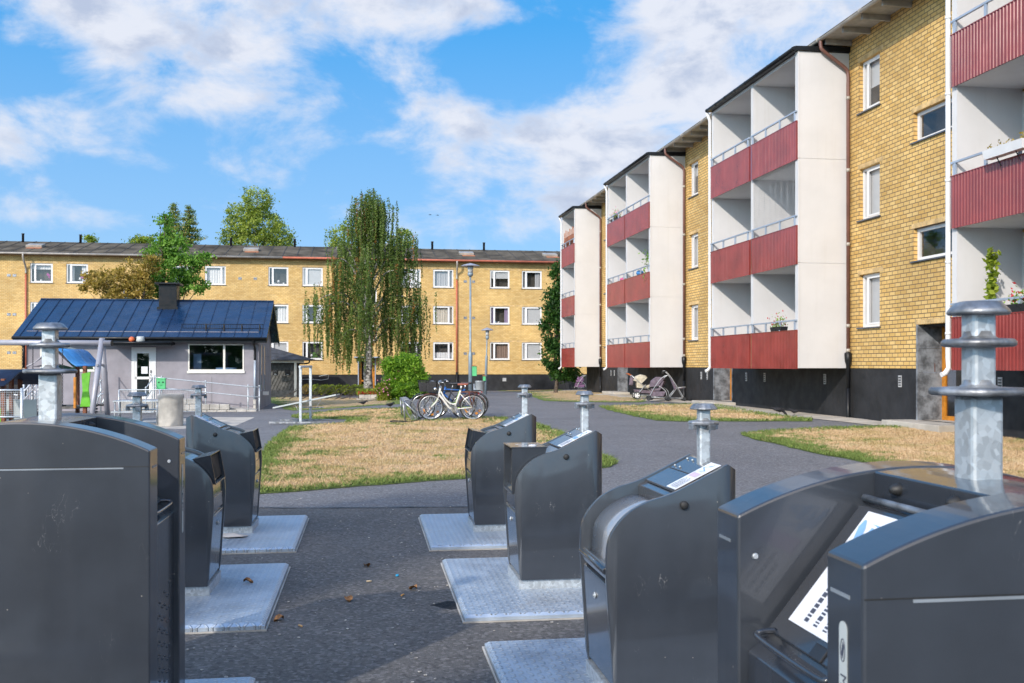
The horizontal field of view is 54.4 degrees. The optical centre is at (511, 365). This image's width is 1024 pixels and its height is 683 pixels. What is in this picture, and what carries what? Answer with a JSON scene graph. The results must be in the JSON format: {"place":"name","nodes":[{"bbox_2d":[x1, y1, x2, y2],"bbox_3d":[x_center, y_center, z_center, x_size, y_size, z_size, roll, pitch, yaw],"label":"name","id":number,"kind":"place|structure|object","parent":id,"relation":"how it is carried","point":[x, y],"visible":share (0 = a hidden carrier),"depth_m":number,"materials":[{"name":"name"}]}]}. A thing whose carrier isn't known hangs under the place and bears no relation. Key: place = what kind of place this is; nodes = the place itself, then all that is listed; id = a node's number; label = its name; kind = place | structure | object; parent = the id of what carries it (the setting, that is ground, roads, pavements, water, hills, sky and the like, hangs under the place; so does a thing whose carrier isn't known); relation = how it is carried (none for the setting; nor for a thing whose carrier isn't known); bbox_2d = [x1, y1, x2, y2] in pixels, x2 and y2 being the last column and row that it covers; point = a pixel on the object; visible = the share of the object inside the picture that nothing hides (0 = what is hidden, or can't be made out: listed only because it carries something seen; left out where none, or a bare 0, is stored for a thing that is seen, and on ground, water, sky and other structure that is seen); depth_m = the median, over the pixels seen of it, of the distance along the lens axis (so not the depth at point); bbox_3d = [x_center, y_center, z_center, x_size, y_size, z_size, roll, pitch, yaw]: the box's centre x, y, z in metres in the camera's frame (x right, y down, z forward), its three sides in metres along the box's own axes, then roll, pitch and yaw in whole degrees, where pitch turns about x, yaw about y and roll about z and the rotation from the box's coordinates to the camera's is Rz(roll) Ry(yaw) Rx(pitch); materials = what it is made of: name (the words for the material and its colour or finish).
{"place":"outdoors","nodes":[
{"label":"outdoors","id":0,"kind":"place"},
{"bbox_2d":[14,348,95,415],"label":"play tower","id":1,"kind":"structure","parent":0,"point":[79,358],"depth_m":28.79,"materials":[{"name":"grey paint"}]},
{"bbox_2d":[271,396,402,410],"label":"lawn","id":2,"kind":"structure","parent":0,"point":[328,402],"depth_m":45.63,"materials":[{"name":"beige plant"}]},
{"bbox_2d":[320,385,341,396],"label":"hedge shrub","id":3,"kind":"object","parent":2,"relation":"on","point":[335,387],"visible":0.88,"depth_m":61.49,"materials":[{"name":"green plant"}]},
{"bbox_2d":[325,384,350,398],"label":"hedge shrub","id":4,"kind":"object","parent":2,"relation":"on","point":[345,386],"visible":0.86,"depth_m":61.47,"materials":[{"name":"green plant"}]},
{"bbox_2d":[356,388,376,399],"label":"block planter","id":5,"kind":"object","parent":2,"relation":"on","point":[370,394],"visible":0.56,"depth_m":52.25,"materials":[{"name":"concrete"}]},
{"bbox_2d":[302,187,436,388],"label":"weeping birch","id":6,"kind":"object","parent":2,"relation":"on","point":[368,221],"visible":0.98,"depth_m":56.38,"materials":[{"name":"green plant"}]},
{"bbox_2d":[372,378,395,400],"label":"rose bush","id":7,"kind":"object","parent":2,"relation":"on","point":[381,391],"visible":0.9,"depth_m":46.29,"materials":[{"name":"green plant"}]},
{"bbox_2d":[373,351,430,399],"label":"bush","id":8,"kind":"object","parent":2,"relation":"on","point":[404,364],"visible":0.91,"depth_m":46.67,"materials":[{"name":"green plant"}]},
{"bbox_2d":[0,0,871,250],"label":"sky","id":9,"kind":"structure","parent":0,"point":[494,119],"materials":[{"name":"blue"}]},
{"bbox_2d":[0,370,955,508],"bbox_3d":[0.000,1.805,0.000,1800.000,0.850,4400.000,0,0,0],"label":"ground","id":10,"kind":"structure","parent":0,"point":[639,447],"depth_m":18.31,"materials":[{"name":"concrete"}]},
{"bbox_2d":[0,388,22,417],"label":"fence","id":11,"kind":"object","parent":10,"relation":"on","point":[20,401],"visible":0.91,"depth_m":22.58,"materials":[{"name":"metal"}]},
{"bbox_2d":[0,369,38,421],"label":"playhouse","id":12,"kind":"object","parent":10,"relation":"on","point":[11,378],"visible":0.52,"depth_m":25.20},
{"bbox_2d":[0,338,112,414],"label":"swing frame","id":13,"kind":"object","parent":10,"relation":"on","point":[101,361],"visible":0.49,"depth_m":26.29,"materials":[{"name":"grey paint"}]},
{"bbox_2d":[82,233,100,242],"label":"tree","id":14,"kind":"object","parent":10,"relation":"on","point":[88,238],"visible":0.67,"depth_m":109.53,"materials":[{"name":"green plant"}]},
{"bbox_2d":[76,253,164,298],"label":"tree","id":15,"kind":"object","parent":10,"relation":"on","point":[128,285],"visible":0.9,"depth_m":53.66,"materials":[{"name":"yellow plant"}]},
{"bbox_2d":[121,233,155,243],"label":"tree","id":16,"kind":"object","parent":10,"relation":"on","point":[139,239],"visible":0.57,"depth_m":109.41,"materials":[{"name":"green plant"}]},
{"bbox_2d":[11,282,279,411],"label":"community house","id":17,"kind":"structure","parent":10,"relation":"on","point":[223,341],"depth_m":39.84,"materials":[{"name":"grey"}]},
{"bbox_2d":[40,347,94,371],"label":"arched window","id":18,"kind":"structure","parent":17,"relation":"in","point":[89,369],"depth_m":39.76,"materials":[{"name":"glass"}]},
{"bbox_2d":[131,347,155,398],"bbox_3d":[-14.609,0.301,39.770,0.920,2.046,1.085,0,0,-9],"label":"door","id":19,"kind":"structure","parent":17,"relation":"in","point":[143,359],"depth_m":39.33,"materials":[{"name":"white paint"}]},
{"bbox_2d":[187,344,244,372],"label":"window","id":20,"kind":"structure","parent":17,"relation":"in","point":[202,358],"depth_m":42.77,"materials":[{"name":"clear glass"}]},
{"bbox_2d":[118,389,194,414],"bbox_3d":[-12.769,1.420,36.066,2.848,1.120,0.048,0,0,-9],"label":"railing","id":21,"kind":"object","parent":10,"relation":"on","point":[122,391],"visible":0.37,"depth_m":36.00,"materials":[{"name":"metal"}]},
{"bbox_2d":[162,202,186,237],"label":"conifer","id":22,"kind":"object","parent":10,"relation":"on","point":[173,208],"visible":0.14,"depth_m":89.90,"materials":[{"name":"green plant"}]},
{"bbox_2d":[139,211,216,299],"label":"tree","id":23,"kind":"object","parent":10,"relation":"on","point":[171,254],"visible":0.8,"depth_m":55.66,"materials":[{"name":"green plant"}]},
{"bbox_2d":[172,205,206,244],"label":"conifer","id":24,"kind":"object","parent":10,"relation":"on","point":[192,237],"visible":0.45,"depth_m":87.68,"materials":[{"name":"green plant"}]},
{"bbox_2d":[142,417,253,428],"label":"paving slab","id":25,"kind":"structure","parent":10,"relation":"on","point":[233,421],"depth_m":31.43,"materials":[{"name":"concrete"}]},
{"bbox_2d":[111,400,157,424],"bbox_3d":[-11.223,1.410,29.920,1.300,0.740,1.740,0,0,-9],"label":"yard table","id":26,"kind":"object","parent":25,"relation":"on","point":[123,410],"visible":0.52,"depth_m":29.55,"materials":[{"name":"metal"}]},
{"bbox_2d":[157,394,183,425],"bbox_3d":[-10.033,1.357,29.274,0.750,1.045,0.750,0,0,0],"label":"concrete bin","id":27,"kind":"object","parent":25,"relation":"on","point":[170,409],"visible":0.91,"depth_m":28.97,"materials":[{"name":"grey concrete"}]},
{"bbox_2d":[154,375,259,410],"bbox_3d":[-11.714,1.282,38.276,3.964,1.835,0.086,0,0,-9],"label":"handrail","id":28,"kind":"object","parent":10,"relation":"on","point":[247,386],"visible":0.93,"depth_m":38.31,"materials":[{"name":"metal"}]},
{"bbox_2d":[156,378,165,388],"bbox_3d":[-13.362,0.690,37.927,0.350,0.420,0.162,0,0,-9],"label":"dog bag box","id":29,"kind":"object","parent":28,"relation":"hanging from","point":[160,383],"visible":0.98,"depth_m":37.86,"materials":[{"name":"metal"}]},
{"bbox_2d":[215,185,300,245],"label":"tree","id":30,"kind":"object","parent":10,"relation":"on","point":[253,216],"visible":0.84,"depth_m":91.32,"materials":[{"name":"green plant"}]},
{"bbox_2d":[0,233,586,396],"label":"apartment house","id":31,"kind":"structure","parent":10,"relation":"on","point":[508,287],"depth_m":74.49,"materials":[{"name":"yellow brick"}]},
{"bbox_2d":[30,263,52,282],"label":"window","id":32,"kind":"structure","parent":31,"relation":"in","point":[39,272],"depth_m":70.72,"materials":[{"name":"white paint"}]},
{"bbox_2d":[67,264,87,283],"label":"window","id":33,"kind":"structure","parent":31,"relation":"in","point":[73,270],"depth_m":71.03,"materials":[{"name":"white paint"}]},
{"bbox_2d":[205,266,225,284],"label":"window","id":34,"kind":"structure","parent":31,"relation":"in","point":[216,275],"depth_m":72.58,"materials":[{"name":"white paint"}]},
{"bbox_2d":[267,267,287,285],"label":"window","id":35,"kind":"structure","parent":31,"relation":"in","point":[277,276],"depth_m":73.52,"materials":[{"name":"white paint"}]},
{"bbox_2d":[271,342,287,351],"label":"window","id":36,"kind":"structure","parent":31,"relation":"in","point":[283,346],"depth_m":73.23,"materials":[{"name":"white paint"}]},
{"bbox_2d":[274,304,287,322],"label":"window","id":37,"kind":"structure","parent":31,"relation":"in","point":[281,311],"depth_m":73.36,"materials":[{"name":"white paint"}]},
{"bbox_2d":[301,305,322,323],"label":"window","id":38,"kind":"structure","parent":31,"relation":"in","point":[310,308],"depth_m":73.63,"materials":[{"name":"white paint"}]},
{"bbox_2d":[302,342,322,359],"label":"window","id":39,"kind":"structure","parent":31,"relation":"in","point":[313,354],"depth_m":73.92,"materials":[{"name":"white paint"}]},
{"bbox_2d":[302,267,323,286],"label":"window","id":40,"kind":"structure","parent":31,"relation":"in","point":[310,276],"depth_m":73.59,"materials":[{"name":"white paint"}]},
{"bbox_2d":[359,358,374,387],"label":"entrance door","id":41,"kind":"structure","parent":31,"relation":"in","point":[361,380],"depth_m":74.37,"materials":[{"name":"orange wood"}]},
{"bbox_2d":[402,269,421,287],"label":"window","id":42,"kind":"structure","parent":31,"relation":"in","point":[419,270],"depth_m":74.86,"materials":[{"name":"white paint"}]},
{"bbox_2d":[433,342,452,359],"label":"window","id":43,"kind":"structure","parent":31,"relation":"in","point":[441,350],"depth_m":75.25,"materials":[{"name":"white paint"}]},
{"bbox_2d":[433,269,452,287],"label":"window","id":44,"kind":"structure","parent":31,"relation":"in","point":[441,278],"depth_m":75.21,"materials":[{"name":"white paint"}]},
{"bbox_2d":[433,306,453,324],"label":"window","id":45,"kind":"structure","parent":31,"relation":"in","point":[444,314],"depth_m":75.19,"materials":[{"name":"white paint"}]},
{"bbox_2d":[490,342,508,359],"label":"window","id":46,"kind":"structure","parent":31,"relation":"in","point":[498,350],"depth_m":75.89,"materials":[{"name":"white paint"}]},
{"bbox_2d":[489,307,510,324],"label":"window","id":47,"kind":"structure","parent":31,"relation":"in","point":[498,315],"depth_m":76.00,"materials":[{"name":"white paint"}]},
{"bbox_2d":[489,270,510,288],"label":"window","id":48,"kind":"structure","parent":31,"relation":"in","point":[499,279],"depth_m":75.84,"materials":[{"name":"white paint"}]},
{"bbox_2d":[522,342,541,359],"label":"window","id":49,"kind":"structure","parent":31,"relation":"in","point":[530,350],"depth_m":76.21,"materials":[{"name":"white paint"}]},
{"bbox_2d":[522,307,541,324],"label":"window","id":50,"kind":"structure","parent":31,"relation":"in","point":[530,315],"depth_m":76.19,"materials":[{"name":"white paint"}]},
{"bbox_2d":[522,271,541,288],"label":"window","id":51,"kind":"structure","parent":31,"relation":"in","point":[530,279],"depth_m":76.28,"materials":[{"name":"white paint"}]},
{"bbox_2d":[271,347,315,396],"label":"shed","id":52,"kind":"structure","parent":10,"relation":"on","point":[284,373],"depth_m":66.26,"materials":[{"name":"wood"}]},
{"bbox_2d":[324,218,416,248],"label":"tree","id":53,"kind":"object","parent":10,"relation":"on","point":[335,236],"visible":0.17,"depth_m":94.58,"materials":[{"name":"green plant"}]},
{"bbox_2d":[185,507,584,682],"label":"asphalt patch","id":54,"kind":"object","parent":10,"relation":"on","point":[435,640],"visible":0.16,"depth_m":6.18,"materials":[{"name":"grey asphalt"}]},
{"bbox_2d":[0,322,258,682],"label":"waste container","id":55,"kind":"object","parent":54,"relation":"on","point":[92,548],"visible":1,"depth_m":3.92,"materials":[{"name":"metal"}]},
{"bbox_2d":[125,392,290,633],"bbox_3d":[-2.321,0.917,6.811,1.438,1.466,1.898,0,0,-8],"label":"waste container","id":56,"kind":"object","parent":54,"relation":"on","point":[219,598],"visible":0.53,"depth_m":6.68,"materials":[{"name":"metal"}]},
{"bbox_2d":[209,507,222,579],"bbox_3d":[-2.091,1.239,6.971,0.080,0.451,0.490,0,0,-8],"label":"front door","id":57,"kind":"structure","parent":56,"relation":"in","point":[217,519],"depth_m":6.98,"materials":[{"name":"metal"}]},
{"bbox_2d":[186,385,308,554],"bbox_3d":[-2.686,0.917,9.321,1.438,1.466,1.898,0,0,-8],"label":"waste container","id":58,"kind":"object","parent":54,"relation":"on","point":[240,449],"visible":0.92,"depth_m":9.18,"materials":[{"name":"metal"}]},
{"bbox_2d":[252,470,259,521],"bbox_3d":[-2.456,1.239,9.481,0.080,0.451,0.490,0,0,-8],"label":"front door","id":59,"kind":"structure","parent":58,"relation":"in","point":[257,476],"depth_m":9.49,"materials":[{"name":"metal"}]},
{"bbox_2d":[259,506,467,507],"bbox_3d":[-3.115,1.591,11.106,5.817,0.001,0.125,0,0,-3],"label":"asphalt seam","id":60,"kind":"object","parent":54,"relation":"on","point":[358,507],"visible":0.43,"depth_m":11.15,"materials":[{"name":"black asphalt"}]},
{"bbox_2d":[186,497,558,682],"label":"grit","id":61,"kind":"object","parent":54,"relation":"on","point":[358,594],"visible":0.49,"depth_m":6.16,"materials":[{"name":"gravel"}]},
{"bbox_2d":[431,601,458,609],"bbox_3d":[-0.481,1.590,6.854,0.414,0.012,1.716,0,0,-10],"label":"wet stain","id":62,"kind":"object","parent":54,"relation":"on","point":[450,605],"visible":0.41,"depth_m":6.61,"materials":[{"name":"liquid"}]},
{"bbox_2d":[418,384,535,550],"bbox_3d":[-0.133,0.917,9.575,1.438,1.466,1.878,0,0,-8],"label":"waste container","id":63,"kind":"object","parent":54,"relation":"on","point":[480,524],"visible":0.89,"depth_m":9.29,"materials":[{"name":"metal"}]},
{"bbox_2d":[466,470,473,520],"bbox_3d":[-0.383,1.239,9.553,0.080,0.451,0.490,0,0,-8],"label":"front door","id":64,"kind":"structure","parent":63,"relation":"in","point":[470,502],"depth_m":9.56,"materials":[{"name":"metal"}]},
{"bbox_2d":[441,391,601,623],"bbox_3d":[0.272,0.917,7.185,1.438,1.466,1.878,0,0,-8],"label":"waste container","id":65,"kind":"object","parent":54,"relation":"on","point":[552,490],"visible":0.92,"depth_m":6.92,"materials":[{"name":"metal"}]},
{"bbox_2d":[506,503,518,573],"bbox_3d":[0.022,1.239,7.163,0.080,0.451,0.490,0,0,-8],"label":"front door","id":66,"kind":"structure","parent":65,"relation":"in","point":[511,523],"depth_m":7.16,"materials":[{"name":"metal"}]},
{"bbox_2d":[482,403,735,682],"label":"waste container","id":67,"kind":"object","parent":54,"relation":"on","point":[648,549],"visible":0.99,"depth_m":4.54,"materials":[{"name":"metal"}]},
{"bbox_2d":[583,562,611,682],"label":"front door","id":68,"kind":"structure","parent":67,"relation":"in","point":[594,582],"depth_m":4.76,"materials":[{"name":"metal"}]},
{"bbox_2d":[718,300,1023,682],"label":"waste container","id":69,"kind":"object","parent":54,"relation":"on","point":[891,572],"visible":1,"depth_m":2.23,"materials":[{"name":"metal"}]},
{"bbox_2d":[417,402,513,419],"bbox_3d":[-1.787,1.471,33.105,2.916,0.057,14.241,0,0,-6],"label":"asphalt pad","id":70,"kind":"object","parent":10,"relation":"on","point":[492,410],"visible":0.39,"depth_m":30.59,"materials":[{"name":"grey asphalt"}]},
{"bbox_2d":[409,380,476,417],"bbox_3d":[-1.914,0.944,27.655,1.867,1.059,0.621,0,1,-4],"label":"bicycle","id":71,"kind":"object","parent":70,"relation":"on","point":[422,387],"visible":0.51,"depth_m":27.63,"materials":[{"name":"metal"}]},
{"bbox_2d":[417,380,486,419],"bbox_3d":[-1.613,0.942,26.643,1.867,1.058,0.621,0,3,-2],"label":"bicycle","id":72,"kind":"object","parent":70,"relation":"on","point":[453,409],"visible":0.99,"depth_m":26.62,"materials":[{"name":"white metal"}]},
{"bbox_2d":[423,380,488,416],"bbox_3d":[-1.579,0.941,28.137,1.867,1.058,0.621,0,2,-1],"label":"bicycle","id":73,"kind":"object","parent":70,"relation":"on","point":[468,413],"visible":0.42,"depth_m":28.13,"materials":[{"name":"metal"}]},
{"bbox_2d":[461,263,479,389],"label":"street lamp","id":74,"kind":"object","parent":10,"relation":"on","point":[469,266],"visible":0.99,"depth_m":47.95,"materials":[{"name":"metal"}]},
{"bbox_2d":[474,381,483,392],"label":"litter bin","id":75,"kind":"object","parent":10,"relation":"on","point":[478,385],"visible":0.84,"depth_m":49.33,"materials":[{"name":"metal"}]},
{"bbox_2d":[482,328,492,393],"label":"street lamp","id":76,"kind":"object","parent":10,"relation":"on","point":[486,330],"visible":0.95,"depth_m":53.94,"materials":[{"name":"metal"}]},
{"bbox_2d":[536,256,585,392],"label":"tree","id":77,"kind":"object","parent":10,"relation":"on","point":[550,322],"visible":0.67,"depth_m":56.69,"materials":[{"name":"green plant"}]},
{"bbox_2d":[573,375,586,389],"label":"pushchair","id":78,"kind":"object","parent":10,"relation":"on","point":[580,381],"visible":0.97,"depth_m":73.54,"materials":[{"name":"purple fabric"}]},
{"bbox_2d":[595,394,691,402],"bbox_3d":[5.390,1.379,42.563,1.750,0.086,11.900,0,0,-9],"label":"paving strip","id":79,"kind":"object","parent":10,"relation":"on","point":[657,399],"visible":0.58,"depth_m":39.68,"materials":[{"name":"concrete"}]},
{"bbox_2d":[626,373,657,398],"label":"pushchair","id":80,"kind":"object","parent":79,"relation":"on","point":[639,379],"visible":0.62,"depth_m":40.04,"materials":[{"name":"beige fabric"}]},
{"bbox_2d":[646,375,671,400],"bbox_3d":[5.644,0.858,38.218,0.905,0.973,0.522,0,0,19],"label":"pushchair","id":81,"kind":"object","parent":79,"relation":"on","point":[657,382],"visible":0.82,"depth_m":38.04,"materials":[{"name":"purple fabric"}]},
{"bbox_2d":[661,371,686,400],"bbox_3d":[6.117,0.767,37.641,0.897,1.146,0.560,0,0,3],"label":"pushchair","id":82,"kind":"object","parent":79,"relation":"on","point":[674,385],"visible":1,"depth_m":37.44,"materials":[{"name":"grey metal"}]},
{"bbox_2d":[680,403,881,424],"bbox_3d":[7.488,1.368,29.530,1.750,0.066,12.500,0,0,-9],"label":"paving strip","id":83,"kind":"object","parent":10,"relation":"on","point":[840,418],"visible":0.61,"depth_m":26.50,"materials":[{"name":"concrete"}]},
{"bbox_2d":[558,0,1023,438],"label":"apartment house","id":84,"kind":"structure","parent":10,"relation":"on","point":[882,125],"depth_m":26.22,"materials":[{"name":"yellow brick"}]},
{"bbox_2d":[564,226,573,247],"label":"wicker screen","id":85,"kind":"object","parent":84,"relation":"attached to","point":[569,237],"visible":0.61,"depth_m":53.88,"materials":[{"name":"wicker"}]},
{"bbox_2d":[687,305,698,340],"bbox_3d":[7.259,-1.642,38.421,0.635,1.395,1.130,0,0,-9],"label":"window","id":86,"kind":"structure","parent":84,"relation":"in","point":[695,307],"depth_m":38.62,"materials":[{"name":"white paint"}]},
{"bbox_2d":[687,161,698,198],"bbox_3d":[7.259,-7.173,38.421,0.635,1.355,1.130,0,0,-9],"label":"window","id":87,"kind":"structure","parent":84,"relation":"in","point":[694,166],"depth_m":38.63,"materials":[{"name":"white paint"}]},
{"bbox_2d":[688,233,698,269],"bbox_3d":[7.259,-4.397,38.421,0.635,1.365,1.130,0,0,-9],"label":"window","id":88,"kind":"structure","parent":84,"relation":"in","point":[694,237],"depth_m":38.62,"materials":[{"name":"white paint"}]},
{"bbox_2d":[754,163,794,227],"bbox_3d":[7.299,-4.645,27.721,0.004,1.474,2.830,0,0,-9],"label":"bird net","id":89,"kind":"object","parent":84,"relation":"attached to","point":[766,186],"visible":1,"depth_m":27.89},
{"bbox_2d":[767,310,787,331],"bbox_3d":[7.329,-1.129,27.428,0.448,0.784,0.720,0,0,-9],"label":"flower box","id":90,"kind":"object","parent":84,"relation":"attached to","point":[774,327],"visible":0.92,"depth_m":27.31,"materials":[{"name":"metal"}]},
{"bbox_2d":[856,273,880,328],"bbox_3d":[9.357,-1.642,25.389,0.635,1.395,1.130,0,0,-9],"label":"window","id":91,"kind":"structure","parent":84,"relation":"in","point":[871,282],"depth_m":25.56,"materials":[{"name":"white paint"}]},
{"bbox_2d":[856,164,880,222],"bbox_3d":[9.357,-4.397,25.389,0.635,1.365,1.130,0,0,-9],"label":"window","id":92,"kind":"structure","parent":84,"relation":"in","point":[871,176],"depth_m":25.56,"materials":[{"name":"white paint"}]},
{"bbox_2d":[856,54,880,115],"bbox_3d":[9.357,-7.173,25.389,0.635,1.355,1.130,0,0,-9],"label":"window","id":93,"kind":"structure","parent":84,"relation":"in","point":[871,68],"depth_m":25.59,"materials":[{"name":"white paint"}]},
{"bbox_2d":[910,223,951,262],"bbox_3d":[9.812,-2.802,22.560,0.635,0.795,1.820,0,0,-9],"label":"window","id":94,"kind":"structure","parent":84,"relation":"in","point":[931,239],"depth_m":23.30,"materials":[{"name":"white paint"}]},
{"bbox_2d":[910,98,951,144],"bbox_3d":[9.812,-5.553,22.560,0.635,0.735,1.820,0,0,-9],"label":"window","id":95,"kind":"structure","parent":84,"relation":"in","point":[931,121],"depth_m":23.29,"materials":[{"name":"white paint"}]},
{"bbox_2d":[942,327,960,420],"bbox_3d":[10.393,0.160,22.456,0.420,2.220,1.810,0,0,-9],"label":"entrance door","id":96,"kind":"structure","parent":84,"relation":"in","point":[958,372],"depth_m":23.21,"materials":[{"name":"orange wood"}]},
{"bbox_2d":[982,247,1001,299],"bbox_3d":[9.007,-1.166,18.686,0.348,2.133,0.352,0,0,15],"label":"potted plant","id":97,"kind":"object","parent":84,"relation":"on","point":[992,286],"visible":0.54,"depth_m":18.65,"materials":[{"name":"green plant"}]},
{"bbox_2d":[982,131,1023,165],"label":"flower box","id":98,"kind":"object","parent":84,"relation":"attached to","point":[1005,149],"visible":1,"depth_m":17.47,"materials":[{"name":"white paint"}]},
{"bbox_2d":[1003,282,1023,311],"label":"flower box","id":99,"kind":"object","parent":84,"relation":"attached to","point":[1015,307],"visible":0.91,"depth_m":17.52,"materials":[{"name":"metal"}]},
{"bbox_2d":[530,390,645,401],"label":"lawn","id":100,"kind":"structure","parent":0,"point":[572,398],"depth_m":43.45,"materials":[{"name":"beige plant"}]},
{"bbox_2d":[260,390,1023,493],"bbox_3d":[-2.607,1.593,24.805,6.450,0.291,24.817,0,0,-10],"label":"lawn","id":101,"kind":"structure","parent":0,"point":[383,458],"depth_m":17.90,"materials":[{"name":"beige plant"}]},
{"bbox_2d":[269,366,339,422],"bbox_3d":[-6.052,0.836,29.325,1.869,1.663,1.574,0,0,0],"label":"carpet rack","id":102,"kind":"object","parent":101,"relation":"on","point":[310,407],"visible":0.95,"depth_m":28.98,"materials":[{"name":"metal"}]},
{"bbox_2d":[400,397,418,420],"bbox_3d":[-2.858,1.199,27.658,0.452,0.595,2.850,0,0,-8],"label":"bicycle rack","id":103,"kind":"object","parent":101,"relation":"on","point":[413,409],"visible":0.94,"depth_m":26.63,"materials":[{"name":"metal"}]},
{"bbox_2d":[601,405,812,420],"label":"lawn","id":104,"kind":"structure","parent":0,"point":[647,406],"depth_m":27.87,"materials":[{"name":"beige plant"}]},
{"bbox_2d":[741,428,1022,473],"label":"lawn","id":105,"kind":"structure","parent":0,"point":[876,445],"depth_m":18.67,"materials":[{"name":"beige plant"}]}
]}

